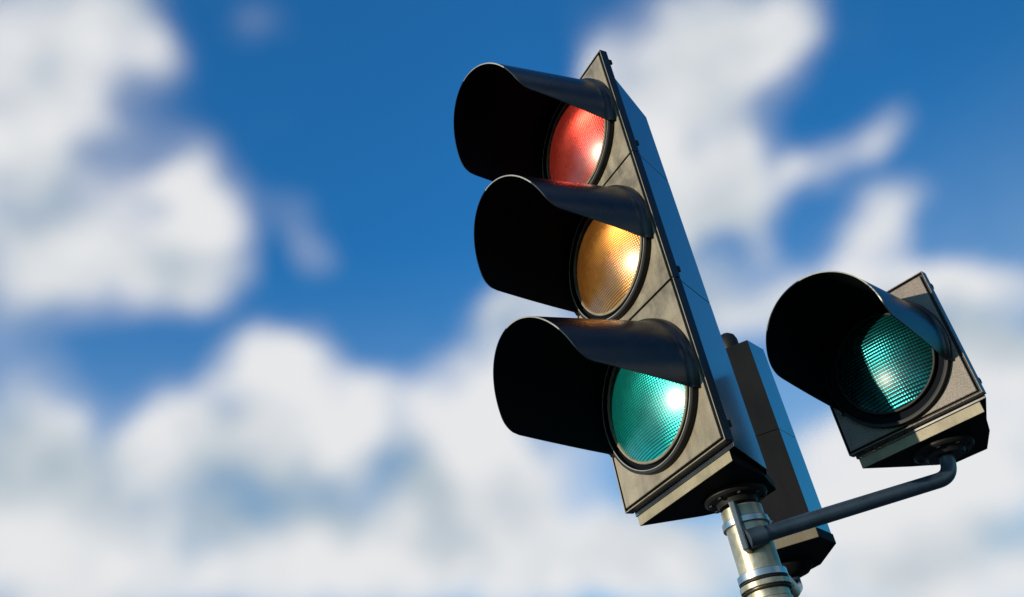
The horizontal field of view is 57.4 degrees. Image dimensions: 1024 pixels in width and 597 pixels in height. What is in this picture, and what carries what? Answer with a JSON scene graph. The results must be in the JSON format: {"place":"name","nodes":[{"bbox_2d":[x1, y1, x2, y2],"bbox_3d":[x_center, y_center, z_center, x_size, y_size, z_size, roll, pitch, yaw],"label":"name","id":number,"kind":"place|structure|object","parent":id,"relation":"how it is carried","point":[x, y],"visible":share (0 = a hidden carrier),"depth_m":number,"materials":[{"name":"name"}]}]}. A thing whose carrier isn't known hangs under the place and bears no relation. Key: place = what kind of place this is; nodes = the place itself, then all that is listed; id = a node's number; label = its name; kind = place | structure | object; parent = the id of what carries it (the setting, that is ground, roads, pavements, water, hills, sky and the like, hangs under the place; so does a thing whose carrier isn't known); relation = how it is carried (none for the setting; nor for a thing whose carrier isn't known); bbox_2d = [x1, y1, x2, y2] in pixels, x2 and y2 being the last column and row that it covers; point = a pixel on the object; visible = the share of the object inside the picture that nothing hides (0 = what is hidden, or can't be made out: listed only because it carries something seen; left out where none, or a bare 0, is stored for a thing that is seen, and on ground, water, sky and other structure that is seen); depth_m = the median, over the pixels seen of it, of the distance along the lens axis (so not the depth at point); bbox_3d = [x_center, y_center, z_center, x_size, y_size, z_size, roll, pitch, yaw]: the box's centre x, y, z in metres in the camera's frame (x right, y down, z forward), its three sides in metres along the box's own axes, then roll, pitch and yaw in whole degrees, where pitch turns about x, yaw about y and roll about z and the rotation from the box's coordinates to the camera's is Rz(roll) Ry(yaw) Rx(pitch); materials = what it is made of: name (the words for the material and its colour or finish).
{"place":"outdoors","nodes":[
{"label":"outdoors","id":0,"kind":"place"},
{"bbox_2d":[0,0,1023,596],"label":"sky","id":1,"kind":"structure","parent":0,"point":[251,326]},
{"label":"ground","id":2,"kind":"structure","parent":0,"visible":0},
{"bbox_2d":[721,502,793,596],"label":"signal pole","id":3,"kind":"object","parent":2,"relation":"on","point":[762,571],"visible":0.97,"depth_m":1.50,"materials":[{"name":"metal"}]},
{"bbox_2d":[453,50,775,525],"bbox_3d":[0.165,-0.055,1.770,0.459,0.947,0.291,9,-38,-28],"label":"traffic light","id":4,"kind":"object","parent":3,"relation":"on","point":[629,370],"visible":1,"depth_m":1.70,"materials":[{"name":"black"}]},
{"bbox_2d":[453,50,638,185],"bbox_3d":[0.037,-0.336,1.914,0.270,0.286,0.290,9,-38,-28],"label":"door","id":5,"kind":"structure","parent":4,"relation":"in","point":[508,120],"depth_m":1.96,"materials":[{"name":"black plastic"}]},
{"bbox_2d":[474,151,679,319],"bbox_3d":[0.086,-0.095,1.753,0.270,0.297,0.290,9,-38,-28],"label":"door","id":6,"kind":"structure","parent":4,"relation":"in","point":[589,251],"depth_m":1.79,"materials":[{"name":"black plastic"}]},
{"bbox_2d":[493,277,733,513],"bbox_3d":[0.131,0.155,1.581,0.282,0.312,0.290,9,-38,-28],"label":"door","id":7,"kind":"structure","parent":4,"relation":"in","point":[641,391],"depth_m":1.61,"materials":[{"name":"black plastic"}]},
{"bbox_2d":[721,333,835,596],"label":"signal","id":8,"kind":"object","parent":3,"relation":"attached to","point":[805,552],"visible":0.62,"depth_m":1.98,"materials":[{"name":"black plastic"},{"name":"weathered plastic"}]},
{"bbox_2d":[728,453,956,553],"bbox_3d":[0.571,0.340,1.571,0.437,0.123,0.036,-3,-34,-12],"label":"bracket arm","id":9,"kind":"object","parent":3,"relation":"attached to","point":[761,535],"visible":1,"depth_m":1.54},
{"bbox_2d":[766,271,989,468],"bbox_3d":[0.667,0.132,1.662,0.416,0.292,0.258,20,-45,-38],"label":"single signal","id":10,"kind":"object","parent":9,"relation":"attached to","point":[890,378],"visible":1,"depth_m":1.65,"materials":[{"name":"black"}]},
{"bbox_2d":[766,271,985,456],"bbox_3d":[0.596,0.090,1.618,0.235,0.249,0.257,20,-45,-38],"label":"door","id":11,"kind":"structure","parent":10,"relation":"in","point":[892,362],"depth_m":1.66,"materials":[{"name":"black plastic"}]}
]}

